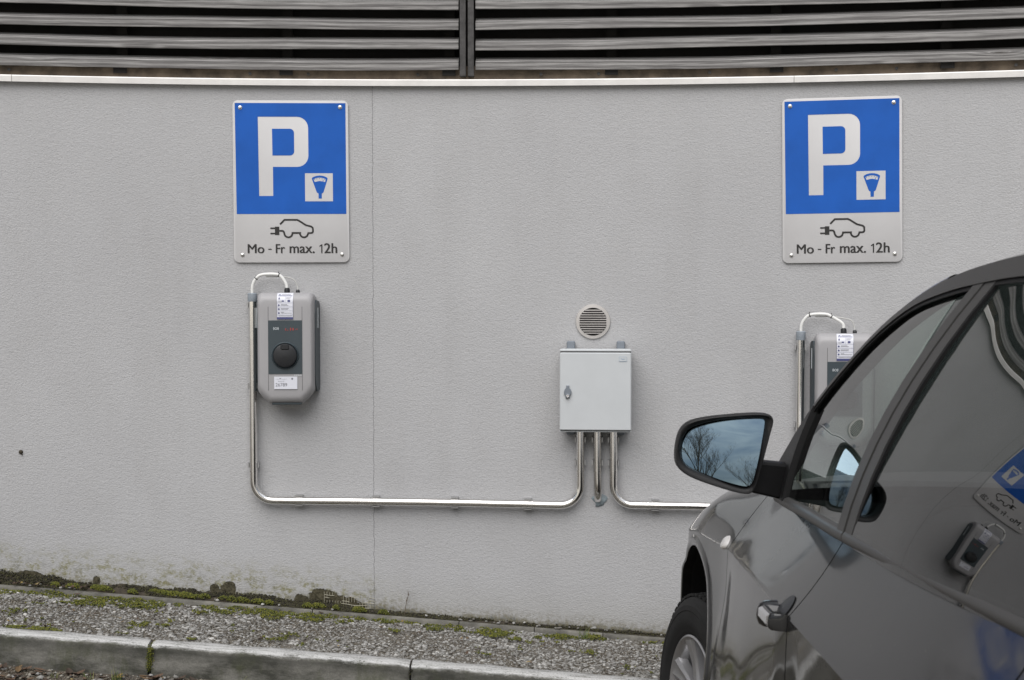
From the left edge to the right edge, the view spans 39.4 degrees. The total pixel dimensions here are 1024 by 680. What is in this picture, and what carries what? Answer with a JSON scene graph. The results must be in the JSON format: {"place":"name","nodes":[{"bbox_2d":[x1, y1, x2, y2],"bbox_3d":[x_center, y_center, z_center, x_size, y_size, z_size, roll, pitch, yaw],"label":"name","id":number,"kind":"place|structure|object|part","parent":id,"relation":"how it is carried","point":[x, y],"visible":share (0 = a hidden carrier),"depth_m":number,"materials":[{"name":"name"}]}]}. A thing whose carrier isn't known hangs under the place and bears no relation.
{"place":"outdoors","nodes":[
{"label":"outdoors","id":0,"kind":"place"},
{"bbox_2d":[0,663,207,679],"bbox_3d":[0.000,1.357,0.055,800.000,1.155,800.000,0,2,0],"label":"ground","id":1,"kind":"structure","parent":0,"point":[79,677],"depth_m":5.37,"materials":[{"name":"gravel"}]},
{"bbox_2d":[0,627,150,675],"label":"kerb stone","id":2,"kind":"object","parent":1,"relation":"on","point":[74,652],"visible":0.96,"depth_m":5.42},
{"bbox_2d":[0,662,195,679],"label":"leaf litter","id":3,"kind":"object","parent":1,"relation":"on","point":[67,670],"visible":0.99,"depth_m":5.35,"materials":[{"name":"brown plant"}]},
{"bbox_2d":[111,667,125,679],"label":"grass tuft","id":4,"kind":"object","parent":1,"relation":"on","point":[116,677],"visible":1,"depth_m":5.33,"materials":[{"name":"green plant"}]},
{"bbox_2d":[145,640,155,671],"bbox_3d":[-1.379,1.210,5.480,0.041,0.103,0.095,0,2,0],"label":"moss","id":5,"kind":"object","parent":1,"relation":"on","point":[149,656],"visible":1,"depth_m":5.44,"materials":[{"name":"green plant"}]},
{"bbox_2d":[151,640,410,679],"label":"kerb stone","id":6,"kind":"object","parent":1,"relation":"on","point":[204,660],"visible":1,"depth_m":5.49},
{"bbox_2d":[0,77,1023,633],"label":"plastered wall","id":7,"kind":"structure","parent":1,"relation":"on","point":[500,237],"depth_m":6.21,"materials":[{"name":"paint"}]},
{"bbox_2d":[256,288,319,404],"bbox_3d":[-0.968,0.025,6.151,0.273,0.500,0.174,0,2,-3],"label":"charging station","id":8,"kind":"object","parent":7,"relation":"attached to","point":[288,347],"visible":1,"depth_m":6.09,"materials":[{"name":"plastic"},{"name":"metal"}]},
{"bbox_2d":[251,272,287,292],"bbox_3d":[-1.046,-0.238,6.176,0.165,0.115,0.017,0,2,1],"label":"power cable","id":9,"kind":"object","parent":8,"relation":"attached to","point":[278,274],"visible":1,"depth_m":6.17,"materials":[{"name":"white plastic"}]},
{"bbox_2d":[266,276,297,289],"bbox_3d":[-0.992,-0.245,6.178,0.140,0.063,0.011,0,2,0],"label":"signal cable","id":10,"kind":"object","parent":8,"relation":"attached to","point":[285,277],"visible":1,"depth_m":6.18,"materials":[{"name":"grey plastic"}]},
{"bbox_2d":[232,100,348,262],"bbox_3d":[-0.956,-0.686,6.196,0.497,0.699,0.011,0,2,-3],"label":"parking sign","id":11,"kind":"object","parent":7,"relation":"attached to","point":[291,180],"visible":1,"depth_m":6.20,"materials":[{"name":"blue metal"}]},
{"bbox_2d":[324,592,374,608],"bbox_3d":[-0.715,1.145,6.291,0.221,0.078,0.009,0,2,0],"label":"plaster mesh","id":12,"kind":"object","parent":7,"relation":"attached to","point":[362,605],"visible":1,"depth_m":6.29,"materials":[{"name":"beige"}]},
{"bbox_2d":[247,293,585,509],"bbox_3d":[-0.413,0.268,6.223,1.471,0.944,0.082,0,2,0],"label":"conduit","id":13,"kind":"object","parent":7,"relation":"attached to","point":[452,502],"visible":0.99,"depth_m":6.22,"materials":[{"name":"metal"}]},
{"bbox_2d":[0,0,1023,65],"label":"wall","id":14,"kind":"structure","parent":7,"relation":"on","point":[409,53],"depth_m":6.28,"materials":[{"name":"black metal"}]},
{"bbox_2d":[0,70,1023,85],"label":"metal coping","id":15,"kind":"object","parent":7,"relation":"on","point":[522,82],"visible":1,"depth_m":6.13,"materials":[{"name":"metal"}]},
{"bbox_2d":[0,0,465,76],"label":"louvre screen","id":16,"kind":"object","parent":15,"relation":"on","point":[122,20],"visible":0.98,"depth_m":6.18,"materials":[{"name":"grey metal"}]},
{"bbox_2d":[0,60,1023,78],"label":"backing board","id":17,"kind":"object","parent":15,"relation":"on","point":[964,66],"visible":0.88,"depth_m":6.18,"materials":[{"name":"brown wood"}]},
{"bbox_2d":[468,0,1023,76],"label":"louvre screen","id":18,"kind":"object","parent":15,"relation":"on","point":[945,55],"visible":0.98,"depth_m":6.13,"materials":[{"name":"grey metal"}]},
{"bbox_2d":[576,304,609,338],"bbox_3d":[0.352,-0.080,6.223,0.151,0.151,0.012,0,2,4],"label":"vent grille","id":19,"kind":"object","parent":7,"relation":"attached to","point":[592,320],"visible":1,"depth_m":6.22,"materials":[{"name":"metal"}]},
{"bbox_2d":[560,341,631,434],"bbox_3d":[0.359,0.212,6.153,0.305,0.409,0.174,0,2,4],"label":"cabinet","id":20,"kind":"object","parent":7,"relation":"attached to","point":[595,390],"visible":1,"depth_m":6.08,"materials":[{"name":"grey metal"}]},
{"bbox_3d":[0.352,0.219,6.079,0.304,0.332,0.026,0,2,4],"label":"cabinet door","id":21,"kind":"part","parent":20,"relation":"part of","materials":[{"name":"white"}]},
{"bbox_2d":[592,432,602,502],"bbox_3d":[0.372,0.551,6.234,0.050,0.331,0.070,0,2,0],"label":"conduit","id":22,"kind":"object","parent":7,"relation":"attached to","point":[596,459],"visible":0.93,"depth_m":6.20,"materials":[{"name":"metal"}]},
{"bbox_2d":[591,494,607,506],"bbox_3d":[0.384,0.702,6.254,0.077,0.058,0.013,0,2,0],"label":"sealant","id":23,"kind":"object","parent":7,"relation":"attached to","point":[603,500],"visible":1,"depth_m":6.25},
{"bbox_2d":[608,331,805,510],"bbox_3d":[0.837,0.351,6.173,0.846,0.783,0.062,0,2,6],"label":"conduit","id":24,"kind":"object","parent":7,"relation":"attached to","point":[652,505],"visible":0.59,"depth_m":6.18,"materials":[{"name":"metal"}]},
{"bbox_2d":[810,328,871,408],"bbox_3d":[1.398,0.200,6.035,0.273,0.500,0.174,0,2,9],"label":"charging station","id":25,"kind":"object","parent":7,"relation":"attached to","point":[831,354],"visible":0.39,"depth_m":5.98,"materials":[{"name":"grey plastic"},{"name":"painted metal"}]},
{"bbox_2d":[799,312,844,330],"bbox_3d":[1.316,-0.063,6.076,0.192,0.113,0.018,1,2,14],"label":"power cable","id":26,"kind":"object","parent":25,"relation":"attached to","point":[820,314],"visible":1,"depth_m":6.07,"materials":[{"name":"white plastic"}]},
{"bbox_2d":[815,316,854,329],"bbox_3d":[1.371,-0.071,6.070,0.166,0.063,0.011,1,2,14],"label":"signal cable","id":27,"kind":"object","parent":25,"relation":"attached to","point":[841,318],"visible":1,"depth_m":6.06,"materials":[{"name":"grey plastic"}]},
{"bbox_2d":[782,95,901,262],"bbox_3d":[1.400,-0.679,6.073,0.497,0.699,0.011,0,2,9],"label":"parking sign","id":28,"kind":"object","parent":7,"relation":"attached to","point":[841,179],"visible":1,"depth_m":6.07,"materials":[{"name":"blue metal"}]},
{"bbox_2d":[411,659,657,679],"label":"kerb stone","id":29,"kind":"object","parent":1,"relation":"on","point":[422,669],"visible":1,"depth_m":5.51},
{"bbox_2d":[660,253,1023,679],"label":"parked car","id":30,"kind":"object","parent":1,"relation":"on","point":[869,525],"visible":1,"depth_m":2.80,"materials":[{"name":"paint"}]},
{"bbox_3d":[0.703,0.583,3.443,0.406,1.457,1.247,2,2,0],"label":"door","id":31,"kind":"part","parent":30,"relation":"part of","materials":[{"name":"paint"}]},
{"bbox_3d":[0.900,0.158,2.597,0.171,0.647,2.978,0,2,-3],"label":"window frame","id":32,"kind":"part","parent":30,"relation":"part of","materials":[{"name":"grey"}]},
{"bbox_3d":[0.723,0.614,2.312,0.376,1.487,1.330,2,2,0],"label":"door","id":33,"kind":"part","parent":30,"relation":"part of","materials":[{"name":"paint"}]},
{"bbox_2d":[0,594,661,677],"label":"gravel strip","id":34,"kind":"object","parent":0,"point":[391,638],"visible":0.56,"depth_m":5.85,"materials":[{"name":"grey gravel"}]},
{"bbox_2d":[5,624,196,639],"bbox_3d":[-0.399,1.223,5.548,3.095,0.262,0.140,0,2,0],"label":"moss","id":35,"kind":"object","parent":34,"relation":"on","point":[37,627],"visible":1,"depth_m":5.51,"materials":[{"name":"green plant"}]},
{"bbox_2d":[50,581,388,614],"bbox_3d":[-1.262,1.117,6.215,1.454,0.169,0.073,0,2,-4],"label":"moss","id":36,"kind":"object","parent":34,"relation":"on","point":[183,594],"visible":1,"depth_m":6.21,"materials":[{"name":"green plant"}]},
{"bbox_2d":[1,579,660,674],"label":"leaf litter","id":37,"kind":"object","parent":34,"relation":"on","point":[37,583],"visible":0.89,"depth_m":6.00,"materials":[{"name":"brown plant"}]},
{"bbox_2d":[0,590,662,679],"bbox_3d":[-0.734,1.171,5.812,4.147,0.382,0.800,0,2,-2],"label":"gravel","id":38,"kind":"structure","parent":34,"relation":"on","point":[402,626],"depth_m":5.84,"materials":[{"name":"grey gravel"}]},
{"bbox_2d":[579,628,589,638],"bbox_3d":[0.301,1.253,6.138,0.070,0.053,0.066,0,2,0],"label":"grass tuft","id":39,"kind":"object","parent":38,"relation":"on","point":[584,635],"visible":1,"depth_m":6.13,"materials":[{"name":"green plant"}]},
{"bbox_2d":[0,588,663,673],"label":"moss","id":40,"kind":"object","parent":34,"relation":"on","point":[267,613],"visible":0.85,"depth_m":6.08,"materials":[{"name":"green plant"}]},
{"bbox_2d":[0,572,663,637],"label":"soil bank","id":41,"kind":"structure","parent":34,"relation":"on","point":[119,590],"depth_m":6.21,"materials":[{"name":"brown soil"}]},
{"bbox_2d":[0,569,665,637],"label":"moss","id":42,"kind":"object","parent":41,"relation":"on","point":[47,579],"visible":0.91,"depth_m":6.24,"materials":[{"name":"green plant"}]},
{"bbox_2d":[21,582,662,635],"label":"gravel","id":43,"kind":"structure","parent":41,"relation":"on","point":[473,619],"depth_m":6.24,"materials":[{"name":"grey gravel"}]},
{"bbox_2d":[0,584,664,642],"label":"edging","id":44,"kind":"object","parent":34,"relation":"on","point":[400,618],"visible":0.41,"depth_m":6.20,"materials":[{"name":"concrete"}]}
]}

